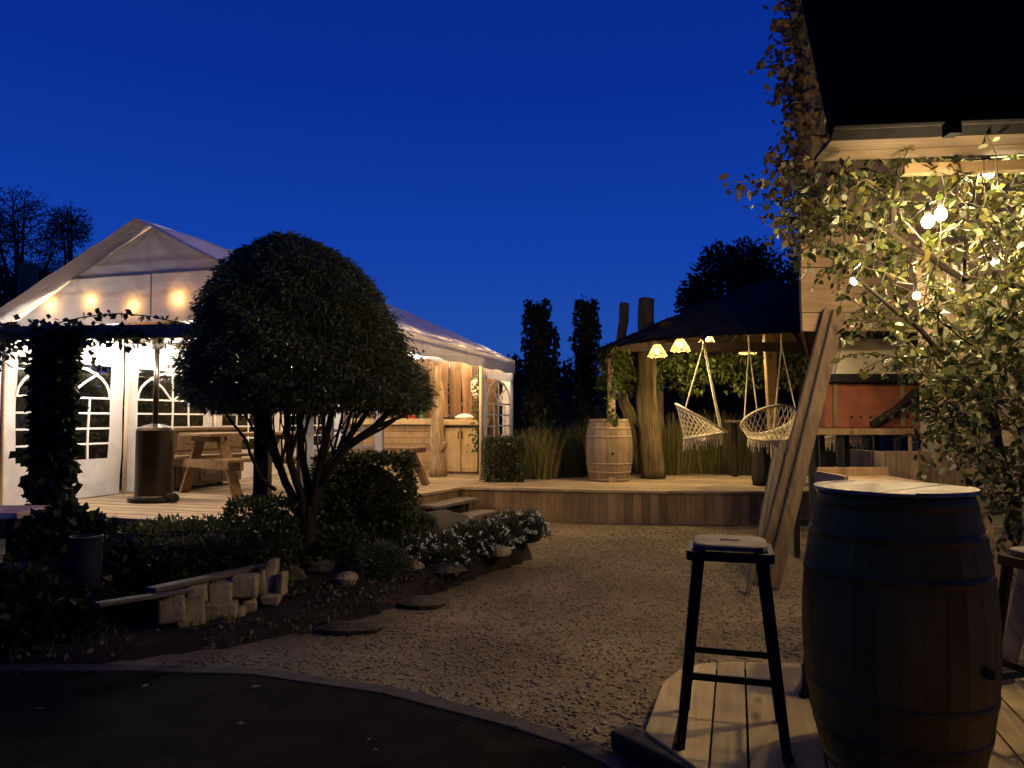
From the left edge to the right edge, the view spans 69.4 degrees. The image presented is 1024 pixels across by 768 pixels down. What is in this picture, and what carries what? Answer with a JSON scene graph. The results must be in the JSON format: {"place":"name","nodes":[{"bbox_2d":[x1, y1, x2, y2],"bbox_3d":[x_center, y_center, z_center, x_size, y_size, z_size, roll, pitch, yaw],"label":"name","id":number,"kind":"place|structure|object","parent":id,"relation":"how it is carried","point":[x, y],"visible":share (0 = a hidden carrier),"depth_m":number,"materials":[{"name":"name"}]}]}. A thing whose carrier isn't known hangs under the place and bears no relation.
{"place":"outdoors","nodes":[
{"label":"outdoors","id":0,"kind":"place"},
{"bbox_2d":[17,263,38,296],"bbox_3d":[-12.528,-0.417,19.041,0.477,5.343,0.477,0,-3,0],"label":"chimney","id":1,"kind":"object","parent":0,"point":[27,276],"visible":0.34,"depth_m":18.97,"materials":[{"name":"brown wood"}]},
{"bbox_2d":[0,509,531,664],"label":"soil","id":2,"kind":"structure","parent":0,"point":[150,642],"depth_m":4.82,"materials":[{"name":"soil"}]},
{"bbox_2d":[0,491,121,565],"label":"ivy mound","id":3,"kind":"object","parent":2,"relation":"on","point":[45,533],"visible":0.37,"depth_m":5.41,"materials":[{"name":"green plant"}]},
{"bbox_2d":[0,557,124,664],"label":"ivy mound","id":4,"kind":"object","parent":2,"relation":"on","point":[42,601],"visible":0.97,"depth_m":4.29,"materials":[{"name":"green plant"}]},
{"bbox_2d":[68,533,103,589],"bbox_3d":[-2.681,1.125,4.652,0.200,0.345,0.200,0,-3,0],"label":"glazed pot","id":5,"kind":"object","parent":4,"relation":"on","point":[85,564],"visible":0.9,"depth_m":4.58,"materials":[{"name":"blue ceramic"}]},
{"bbox_2d":[157,589,185,624],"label":"stone block","id":6,"kind":"structure","parent":2,"relation":"on","point":[171,609],"depth_m":4.56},
{"bbox_2d":[94,588,194,607],"bbox_3d":[-2.209,1.288,4.469,0.080,0.044,0.575,-2,-3,38],"label":"timber sleeper","id":7,"kind":"object","parent":6,"relation":"on","point":[130,599],"visible":1,"depth_m":4.42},
{"bbox_2d":[177,595,205,627],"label":"stone block","id":8,"kind":"structure","parent":2,"relation":"on","point":[195,609],"depth_m":4.68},
{"bbox_2d":[186,582,208,601],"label":"stone block","id":9,"kind":"structure","parent":8,"relation":"on","point":[201,589],"depth_m":4.79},
{"bbox_2d":[146,562,265,592],"bbox_3d":[-1.994,1.297,4.994,0.100,0.049,1.009,-1,-3,27],"label":"timber sleeper","id":10,"kind":"object","parent":9,"relation":"on","point":[167,586],"visible":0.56,"depth_m":4.86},
{"bbox_2d":[117,511,304,590],"bbox_3d":[-2.327,1.318,5.691,1.415,0.647,0.841,0,-3,0],"label":"clipped hedge","id":11,"kind":"object","parent":2,"relation":"on","point":[215,546],"visible":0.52,"depth_m":5.46,"materials":[{"name":"green plant"}]},
{"bbox_2d":[205,599,238,620],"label":"stone block","id":12,"kind":"structure","parent":2,"relation":"on","point":[213,609],"depth_m":4.81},
{"bbox_2d":[208,579,233,601],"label":"stone block","id":13,"kind":"structure","parent":12,"relation":"on","point":[219,590],"depth_m":4.88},
{"bbox_2d":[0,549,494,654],"bbox_3d":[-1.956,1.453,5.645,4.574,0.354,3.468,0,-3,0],"label":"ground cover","id":14,"kind":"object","parent":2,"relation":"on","point":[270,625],"visible":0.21,"depth_m":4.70,"materials":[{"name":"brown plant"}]},
{"bbox_2d":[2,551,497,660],"bbox_3d":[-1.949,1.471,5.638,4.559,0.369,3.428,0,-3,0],"label":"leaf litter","id":15,"kind":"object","parent":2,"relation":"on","point":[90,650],"visible":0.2,"depth_m":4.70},
{"bbox_2d":[242,596,258,611],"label":"stone block","id":16,"kind":"structure","parent":2,"relation":"on","point":[251,604],"depth_m":4.97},
{"bbox_2d":[231,572,258,597],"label":"stone block","id":17,"kind":"structure","parent":16,"relation":"on","point":[245,585],"depth_m":4.95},
{"bbox_2d":[219,491,317,564],"bbox_3d":[-1.983,1.227,6.048,0.710,0.710,0.778,0,-3,0],"label":"clipped hedge","id":18,"kind":"object","parent":2,"relation":"on","point":[272,511],"visible":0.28,"depth_m":5.85,"materials":[{"name":"green plant"}]},
{"bbox_2d":[260,592,281,605],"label":"stone block","id":19,"kind":"structure","parent":2,"relation":"on","point":[271,599],"depth_m":5.01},
{"bbox_2d":[266,558,279,591],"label":"stone block","id":20,"kind":"structure","parent":19,"relation":"on","point":[272,568],"depth_m":5.13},
{"bbox_2d":[276,571,288,596],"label":"stone block","id":21,"kind":"structure","parent":19,"relation":"on","point":[282,585],"depth_m":5.09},
{"bbox_2d":[164,229,443,563],"bbox_3d":[-1.709,0.158,6.156,2.220,2.936,2.081,0,-3,0],"label":"round tree","id":22,"kind":"object","parent":2,"relation":"on","point":[220,365],"visible":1,"depth_m":5.69,"materials":[{"name":"green plant"}]},
{"bbox_2d":[299,558,345,573],"bbox_3d":[-1.511,1.454,5.883,0.406,0.135,0.208,0,-3,0],"label":"garden rock","id":23,"kind":"object","parent":2,"relation":"on","point":[321,566],"visible":0.62,"depth_m":5.82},
{"bbox_2d":[334,571,358,585],"bbox_3d":[-1.232,1.459,5.485,0.180,0.136,0.149,0,-3,0],"label":"garden rock","id":24,"kind":"object","parent":2,"relation":"on","point":[344,578],"visible":0.73,"depth_m":5.44,"materials":[{"name":"stone"}]},
{"bbox_2d":[309,447,421,544],"bbox_3d":[-1.331,1.088,6.712,1.018,1.043,0.902,0,-3,0],"label":"clipped hedge","id":25,"kind":"object","parent":2,"relation":"on","point":[361,490],"visible":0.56,"depth_m":6.43,"materials":[{"name":"green plant"}]},
{"bbox_2d":[340,535,418,581],"bbox_3d":[-1.038,1.375,5.786,0.612,0.388,0.554,1,-3,-20],"label":"round shrub","id":26,"kind":"object","parent":2,"relation":"on","point":[375,559],"visible":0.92,"depth_m":5.69,"materials":[{"name":"green plant"}]},
{"bbox_2d":[359,508,421,550],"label":"lavender shrub","id":27,"kind":"object","parent":2,"relation":"on","point":[384,530],"visible":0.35,"depth_m":6.37,"materials":[{"name":"green plant"}]},
{"bbox_2d":[395,532,440,567],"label":"flowering plant","id":28,"kind":"object","parent":2,"relation":"on","point":[420,550],"visible":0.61,"depth_m":6.07,"materials":[{"name":"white plant"}]},
{"bbox_2d":[396,595,448,609],"bbox_3d":[-0.647,1.586,5.327,0.387,0.109,0.239,0,-3,0],"label":"garden rock","id":29,"kind":"object","parent":2,"relation":"on","point":[424,602],"visible":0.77,"depth_m":5.27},
{"bbox_2d":[412,505,441,533],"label":"lavender shrub","id":30,"kind":"object","parent":2,"relation":"on","point":[423,518],"visible":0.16,"depth_m":6.88,"materials":[{"name":"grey plant"}]},
{"bbox_2d":[422,526,469,556],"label":"flowering plant","id":31,"kind":"object","parent":2,"relation":"on","point":[445,541],"visible":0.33,"depth_m":6.29,"materials":[{"name":"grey plant"}]},
{"bbox_2d":[430,561,467,575],"bbox_3d":[-0.509,1.483,5.930,0.319,0.122,0.202,0,-3,0],"label":"garden rock","id":32,"kind":"object","parent":2,"relation":"on","point":[447,568],"visible":0.85,"depth_m":5.89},
{"bbox_2d":[429,544,473,580],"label":"flowering plant","id":33,"kind":"object","parent":2,"relation":"on","point":[455,555],"visible":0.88,"depth_m":5.98,"materials":[{"name":"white plant"}]},
{"bbox_2d":[443,520,494,560],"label":"flowering plant","id":34,"kind":"object","parent":2,"relation":"on","point":[471,540],"visible":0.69,"depth_m":6.44,"materials":[{"name":"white plant"}]},
{"bbox_2d":[472,517,517,559],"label":"flowering plant","id":35,"kind":"object","parent":2,"relation":"on","point":[500,535],"visible":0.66,"depth_m":6.55,"materials":[{"name":"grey plant"}]},
{"bbox_2d":[487,512,530,547],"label":"flowering plant","id":36,"kind":"object","parent":2,"relation":"on","point":[521,537],"visible":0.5,"depth_m":6.82,"materials":[{"name":"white plant"}]},
{"bbox_2d":[511,506,551,542],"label":"flowering plant","id":37,"kind":"object","parent":2,"relation":"on","point":[532,522],"visible":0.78,"depth_m":6.96,"materials":[{"name":"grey plant"}]},
{"bbox_2d":[0,671,609,767],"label":"asphalt","id":38,"kind":"structure","parent":0,"point":[101,719],"depth_m":3.22,"materials":[{"name":"asphalt"}]},
{"bbox_2d":[0,0,918,421],"label":"sky","id":39,"kind":"structure","parent":0,"point":[478,159],"materials":[{"name":"blue"}]},
{"bbox_2d":[83,519,1023,767],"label":"gravel path","id":40,"kind":"structure","parent":0,"point":[647,597],"depth_m":4.60,"materials":[{"name":"gravel"}]},
{"bbox_2d":[0,505,49,553],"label":"table","id":41,"kind":"object","parent":40,"relation":"on","point":[12,515],"visible":0.43,"depth_m":5.65,"materials":[{"name":"wood"}]},
{"bbox_2d":[0,323,281,512],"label":"pergola frame","id":42,"kind":"object","parent":40,"relation":"on","point":[262,457],"visible":0.13,"depth_m":6.44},
{"bbox_2d":[0,308,183,525],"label":"ivy","id":43,"kind":"object","parent":42,"relation":"attached to","point":[43,345],"visible":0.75,"depth_m":6.41,"materials":[{"name":"green plant"}]},
{"bbox_2d":[317,621,384,635],"bbox_3d":[-1.022,1.555,4.685,0.437,0.110,0.188,0,-3,0],"label":"stepping stone","id":44,"kind":"object","parent":40,"relation":"on","point":[343,628],"visible":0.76,"depth_m":4.63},
{"bbox_2d":[0,472,817,538],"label":"timber deck","id":45,"kind":"structure","parent":40,"relation":"on","point":[711,499],"depth_m":9.62,"materials":[{"name":"wood"}]},
{"bbox_2d":[117,321,186,503],"bbox_3d":[-4.051,0.285,8.410,0.880,2.089,0.880,0,-3,0],"label":"patio heater","id":46,"kind":"object","parent":45,"relation":"on","point":[154,462],"visible":0.79,"depth_m":8.22,"materials":[{"name":"metal"}]},
{"bbox_2d":[173,427,245,491],"bbox_3d":[-4.257,0.999,10.099,0.446,0.815,1.440,-1,-3,17],"label":"sideboard","id":47,"kind":"object","parent":45,"relation":"on","point":[183,445],"visible":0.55,"depth_m":9.92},
{"bbox_2d":[174,431,315,498],"bbox_3d":[-3.315,0.997,9.360,1.538,0.767,1.500,-2,-3,38],"label":"picnic table","id":48,"kind":"object","parent":45,"relation":"on","point":[227,462],"visible":0.43,"depth_m":8.88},
{"bbox_2d":[0,218,514,516],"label":"party tent","id":49,"kind":"object","parent":45,"relation":"on","point":[138,266],"visible":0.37,"depth_m":7.72,"materials":[{"name":"fabric"}]},
{"bbox_2d":[466,370,490,452],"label":"hanging plant","id":50,"kind":"object","parent":49,"relation":"hanging from","point":[477,428],"visible":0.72,"depth_m":11.48,"materials":[{"name":"green plant"}]},
{"bbox_2d":[336,446,429,485],"bbox_3d":[-1.903,1.168,10.462,1.430,0.558,0.515,-1,-3,26],"label":"picnic table","id":51,"kind":"object","parent":45,"relation":"on","point":[423,478],"visible":0.32,"depth_m":10.30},
{"bbox_2d":[351,419,488,473],"bbox_3d":[-1.587,1.064,12.749,2.260,0.933,0.780,-1,-3,17],"label":"bar counter","id":52,"kind":"object","parent":45,"relation":"on","point":[459,459],"visible":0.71,"depth_m":12.51,"materials":[{"name":"brown wood"}]},
{"bbox_2d":[343,358,497,467],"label":"slab wall","id":53,"kind":"structure","parent":45,"relation":"on","point":[461,374],"depth_m":13.08,"materials":[{"name":"wood"}]},
{"bbox_2d":[429,365,447,476],"bbox_3d":[-1.192,0.602,11.985,0.310,1.815,0.297,0,-3,0],"label":"log post","id":54,"kind":"object","parent":45,"relation":"on","point":[438,445],"visible":0.94,"depth_m":11.89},
{"bbox_2d":[479,434,525,482],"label":"clipped hedge","id":55,"kind":"object","parent":45,"relation":"on","point":[502,461],"visible":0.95,"depth_m":10.91,"materials":[{"name":"green plant"}]},
{"bbox_2d":[500,426,570,479],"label":"tall grass","id":56,"kind":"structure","parent":45,"relation":"on","point":[538,467],"depth_m":11.45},
{"bbox_2d":[537,420,588,477],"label":"tall grass","id":57,"kind":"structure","parent":45,"relation":"on","point":[573,465],"depth_m":11.75,"materials":[{"name":"green plant"}]},
{"bbox_2d":[586,419,632,481],"bbox_3d":[1.466,0.992,11.164,0.704,0.930,0.714,0,-3,0],"label":"wine barrel","id":58,"kind":"object","parent":45,"relation":"on","point":[609,450],"visible":0.97,"depth_m":10.88,"materials":[{"name":"wood"}]},
{"bbox_2d":[616,302,639,471],"bbox_3d":[1.937,0.047,11.901,0.604,2.728,0.293,0,-3,0],"label":"tree trunk","id":59,"kind":"object","parent":45,"relation":"on","point":[626,408],"visible":0.52,"depth_m":11.82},
{"bbox_2d":[636,297,665,478],"bbox_3d":[2.174,0.073,11.614,0.472,2.859,0.416,0,-3,0],"label":"tree trunk","id":60,"kind":"object","parent":45,"relation":"on","point":[651,463],"visible":0.89,"depth_m":11.47,"materials":[{"name":"wood"}]},
{"bbox_2d":[724,420,741,476],"bbox_3d":[3.599,1.092,11.962,0.330,1.006,0.330,0,-3,0],"label":"stump table","id":61,"kind":"object","parent":45,"relation":"on","point":[734,451],"visible":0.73,"depth_m":11.92,"materials":[{"name":"brown wood"}]},
{"bbox_2d":[589,280,918,481],"bbox_3d":[3.748,-0.048,10.922,5.344,3.004,5.097,0,-3,0],"label":"thatched gazebo","id":62,"kind":"object","parent":45,"relation":"on","point":[764,314],"visible":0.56,"depth_m":10.34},
{"bbox_2d":[604,348,625,424],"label":"ivy","id":63,"kind":"object","parent":62,"relation":"attached to","point":[610,398],"visible":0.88,"depth_m":10.87,"materials":[{"name":"green plant"}]},
{"bbox_2d":[590,343,810,399],"bbox_3d":[3.409,-0.165,11.998,4.823,0.896,1.848,1,-3,-13],"label":"leaf garland","id":64,"kind":"object","parent":62,"relation":"hanging from","point":[667,364],"visible":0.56,"depth_m":12.22,"materials":[{"name":"green plant"}]},
{"bbox_2d":[675,340,727,451],"bbox_3d":[2.554,0.076,10.012,0.693,1.672,0.752,-1,-3,13],"label":"hanging chair","id":65,"kind":"object","parent":62,"relation":"hanging from","point":[717,433],"visible":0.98,"depth_m":9.78,"materials":[{"name":"fabric"}]},
{"bbox_2d":[740,333,796,453],"bbox_3d":[3.440,0.097,9.937,0.752,1.672,0.693,1,-3,-11],"label":"hanging chair","id":66,"kind":"object","parent":62,"relation":"hanging from","point":[763,437],"visible":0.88,"depth_m":9.79,"materials":[{"name":"fabric"}]},
{"bbox_2d":[825,435,860,451],"bbox_3d":[4.564,0.117,10.226,0.752,1.672,0.694,0,-3,6],"label":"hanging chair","id":67,"kind":"object","parent":62,"relation":"hanging from","point":[853,439],"visible":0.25,"depth_m":10.05,"materials":[{"name":"fabric"}]},
{"bbox_2d":[751,443,770,485],"bbox_3d":[3.492,1.125,10.353,0.268,0.650,0.285,0,-3,0],"label":"tall plant pot","id":68,"kind":"object","parent":45,"relation":"on","point":[761,459],"visible":0.67,"depth_m":10.26,"materials":[{"name":"grey ceramic"}]},
{"bbox_2d":[418,497,478,512],"bbox_3d":[-0.795,1.647,9.421,0.296,0.304,1.040,-1,-3,26],"label":"deck step","id":69,"kind":"object","parent":40,"relation":"on","point":[455,504],"visible":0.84,"depth_m":9.40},
{"bbox_2d":[611,725,709,767],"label":"timber sleeper","id":70,"kind":"object","parent":40,"relation":"on","point":[641,747],"visible":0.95,"depth_m":2.88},
{"bbox_2d":[745,447,777,594],"bbox_3d":[1.964,1.059,5.806,0.486,1.108,0.041,2,-4,-42],"label":"leaning timber","id":71,"kind":"object","parent":40,"relation":"on","point":[762,515],"visible":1,"depth_m":5.82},
{"bbox_2d":[755,439,785,569],"bbox_3d":[2.149,1.048,6.157,0.420,1.169,0.071,2,-3,-34],"label":"leaning timber","id":72,"kind":"object","parent":40,"relation":"on","point":[781,444],"visible":0.57,"depth_m":6.19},
{"bbox_2d":[753,308,831,582],"bbox_3d":[2.371,0.487,6.184,0.897,2.306,0.081,1,-3,-22],"label":"leaning timber","id":73,"kind":"object","parent":40,"relation":"on","point":[774,520],"visible":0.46,"depth_m":6.17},
{"bbox_2d":[770,309,845,589],"bbox_3d":[2.415,0.494,6.058,0.911,2.282,0.087,1,-3,-26],"label":"leaning timber","id":74,"kind":"object","parent":40,"relation":"on","point":[802,461],"visible":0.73,"depth_m":6.03,"materials":[{"name":"wood"}]},
{"bbox_2d":[645,661,1023,767],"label":"plank platform","id":75,"kind":"structure","parent":40,"relation":"on","point":[729,744],"depth_m":3.04,"materials":[{"name":"wood"}]},
{"bbox_2d":[674,534,794,764],"bbox_3d":[0.875,1.009,2.955,0.431,0.769,0.432,-1,-3,16],"label":"bar stool","id":76,"kind":"object","parent":75,"relation":"on","point":[762,557],"visible":1,"depth_m":2.82,"materials":[{"name":"wood"}]},
{"bbox_2d":[802,480,1002,767],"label":"wine barrel","id":77,"kind":"object","parent":75,"relation":"on","point":[902,634],"visible":1,"depth_m":2.47,"materials":[{"name":"wood"}]},
{"bbox_2d":[997,546,1023,679],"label":"bar stool","id":78,"kind":"object","parent":75,"relation":"on","point":[1011,560],"visible":0.4,"depth_m":2.79,"materials":[{"name":"wood"}]},
{"bbox_2d":[793,428,919,557],"bbox_3d":[3.557,1.055,7.071,1.592,1.265,0.564,0,-3,0],"label":"oven counter","id":79,"kind":"object","parent":40,"relation":"on","point":[842,448],"visible":0.12,"depth_m":6.86,"materials":[{"name":"brown wood"}]},
{"bbox_2d":[818,336,919,427],"bbox_3d":[3.514,-0.020,7.227,1.035,0.894,0.605,0,-3,0],"label":"outdoor oven","id":80,"kind":"object","parent":79,"relation":"on","point":[856,402],"visible":0.52,"depth_m":7.10,"materials":[{"name":"red metal"}]},
{"bbox_2d":[815,467,923,481],"bbox_3d":[1.900,0.988,3.935,0.415,1.060,0.395,0,-3,0],"label":"table","id":81,"kind":"object","parent":40,"relation":"on","point":[852,473],"visible":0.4,"depth_m":4.13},
{"bbox_2d":[741,104,1023,585],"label":"climbing vine","id":82,"kind":"object","parent":40,"relation":"on","point":[970,368],"visible":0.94,"depth_m":3.85,"materials":[{"name":"green plant"}]},
{"bbox_2d":[850,449,965,486],"bbox_3d":[2.737,0.977,5.117,0.618,1.035,0.340,0,-3,0],"label":"slatted planter","id":83,"kind":"object","parent":40,"relation":"on","point":[901,464],"visible":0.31,"depth_m":4.97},
{"bbox_2d":[916,244,1023,585],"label":"garden wall","id":84,"kind":"structure","parent":40,"relation":"on","point":[1007,441],"depth_m":5.24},
{"bbox_2d":[1002,527,1023,685],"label":"leaning timber","id":85,"kind":"object","parent":40,"relation":"on","point":[1013,636],"visible":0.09,"depth_m":3.65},
{"label":"ground","id":86,"kind":"structure","parent":0,"visible":0},
{"bbox_2d":[0,184,76,307],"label":"tree","id":87,"kind":"object","parent":86,"relation":"on","point":[18,257],"visible":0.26,"depth_m":26.11,"materials":[{"name":"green plant"}]},
{"bbox_2d":[0,199,108,381],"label":"tree","id":88,"kind":"object","parent":86,"relation":"on","point":[61,230],"visible":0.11,"depth_m":27.36,"materials":[{"name":"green plant"}]},
{"bbox_2d":[0,345,153,489],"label":"dark hedge","id":89,"kind":"object","parent":86,"relation":"on","point":[92,389],"visible":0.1,"depth_m":9.45,"materials":[{"name":"green plant"}]},
{"bbox_2d":[83,364,253,479],"bbox_3d":[-5.650,0.736,11.888,2.641,2.671,2.830,0,-3,0],"label":"dark hedge","id":90,"kind":"object","parent":86,"relation":"on","point":[178,420],"visible":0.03,"depth_m":11.02,"materials":[{"name":"green plant"}]},
{"bbox_2d":[227,412,325,448],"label":"dark hedge","id":91,"kind":"object","parent":86,"relation":"on","point":[319,441],"visible":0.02,"depth_m":13.52,"materials":[{"name":"green plant"}]},
{"bbox_2d":[0,664,642,767],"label":"kerb","id":92,"kind":"structure","parent":86,"relation":"on","point":[601,755],"depth_m":3.64,"materials":[{"name":"stone"}]},
{"bbox_2d":[341,375,528,446],"bbox_3d":[-1.829,0.949,15.860,4.380,2.625,1.946,0,-3,0],"label":"dark hedge","id":93,"kind":"object","parent":86,"relation":"on","point":[516,411],"visible":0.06,"depth_m":15.51,"materials":[{"name":"green plant"}]},
{"bbox_2d":[497,353,528,435],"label":"dark bush","id":94,"kind":"object","parent":86,"relation":"on","point":[519,374],"visible":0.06,"depth_m":18.10,"materials":[{"name":"green plant"}]},
{"bbox_2d":[520,298,557,444],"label":"ivy column","id":95,"kind":"structure","parent":86,"relation":"on","point":[537,385],"depth_m":13.10,"materials":[{"name":"green plant"}]},
{"bbox_2d":[546,325,560,438],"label":"ivy column","id":96,"kind":"structure","parent":86,"relation":"on","point":[555,353],"depth_m":13.29,"materials":[{"name":"green plant"}]},
{"bbox_2d":[522,412,588,474],"bbox_3d":[0.730,1.511,12.621,1.687,2.096,0.910,0,-3,0],"label":"leafy shrub","id":97,"kind":"object","parent":86,"relation":"on","point":[544,422],"visible":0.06,"depth_m":12.64,"materials":[{"name":"green plant"}]},
{"bbox_2d":[549,355,594,435],"bbox_3d":[1.242,0.483,18.775,2.521,2.478,1.910,0,-3,0],"label":"dark bush","id":98,"kind":"object","parent":86,"relation":"on","point":[567,372],"visible":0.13,"depth_m":18.51,"materials":[{"name":"green plant"}]},
{"bbox_2d":[567,294,602,439],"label":"ivy column","id":99,"kind":"structure","parent":86,"relation":"on","point":[586,331],"depth_m":13.12,"materials":[{"name":"green plant"}]},
{"bbox_2d":[659,411,698,474],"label":"tall grass","id":100,"kind":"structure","parent":86,"relation":"on","point":[676,458],"depth_m":12.43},
{"bbox_2d":[663,295,717,432],"bbox_3d":[3.915,0.094,15.555,2.143,4.018,1.911,2,-3,-36],"label":"dark tree","id":101,"kind":"object","parent":86,"relation":"on","point":[702,404],"visible":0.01,"depth_m":15.40,"materials":[{"name":"green plant"}]},
{"bbox_2d":[670,419,718,473],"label":"tall grass","id":102,"kind":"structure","parent":86,"relation":"on","point":[698,465],"depth_m":12.71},
{"bbox_2d":[529,388,920,472],"bbox_3d":[6.205,1.041,15.513,11.709,2.105,0.130,0,-3,0],"label":"dark fence","id":103,"kind":"object","parent":86,"relation":"on","point":[566,399],"visible":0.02,"depth_m":15.48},
{"bbox_2d":[694,410,755,473],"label":"tall grass","id":104,"kind":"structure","parent":86,"relation":"on","point":[719,462],"depth_m":12.63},
{"bbox_2d":[668,235,783,436],"bbox_3d":[4.491,-0.485,15.064,2.519,5.124,2.425,0,-3,0],"label":"dark tree","id":105,"kind":"object","parent":86,"relation":"on","point":[700,290],"visible":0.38,"depth_m":14.67,"materials":[{"name":"green plant"}]},
{"bbox_2d":[724,416,766,474],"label":"tall grass","id":106,"kind":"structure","parent":86,"relation":"on","point":[745,461],"depth_m":12.82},
{"bbox_2d":[722,240,798,435],"bbox_3d":[5.411,-0.468,14.958,3.038,5.078,3.023,0,-3,0],"label":"dark tree","id":107,"kind":"object","parent":86,"relation":"on","point":[790,275],"visible":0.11,"depth_m":14.69,"materials":[{"name":"green plant"}]},
{"bbox_2d":[794,413,835,469],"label":"tall grass","id":108,"kind":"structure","parent":86,"relation":"on","point":[830,458],"depth_m":12.72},
{"bbox_2d":[796,135,1023,360],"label":"clad building","id":109,"kind":"structure","parent":86,"relation":"on","point":[816,300],"depth_m":6.54,"materials":[{"name":"wood"}]},
{"bbox_2d":[718,0,841,253],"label":"dry ivy","id":110,"kind":"object","parent":109,"relation":"attached to","point":[804,101],"visible":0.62,"depth_m":6.44,"materials":[{"name":"brown plant"}]},
{"bbox_2d":[801,0,1023,176],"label":"dark roof","id":111,"kind":"structure","parent":109,"relation":"on","point":[934,78],"depth_m":3.46,"materials":[{"name":"black"}]},
{"bbox_2d":[827,154,1023,284],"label":"light string","id":112,"kind":"object","parent":111,"relation":"hanging from","point":[928,220],"visible":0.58,"depth_m":3.39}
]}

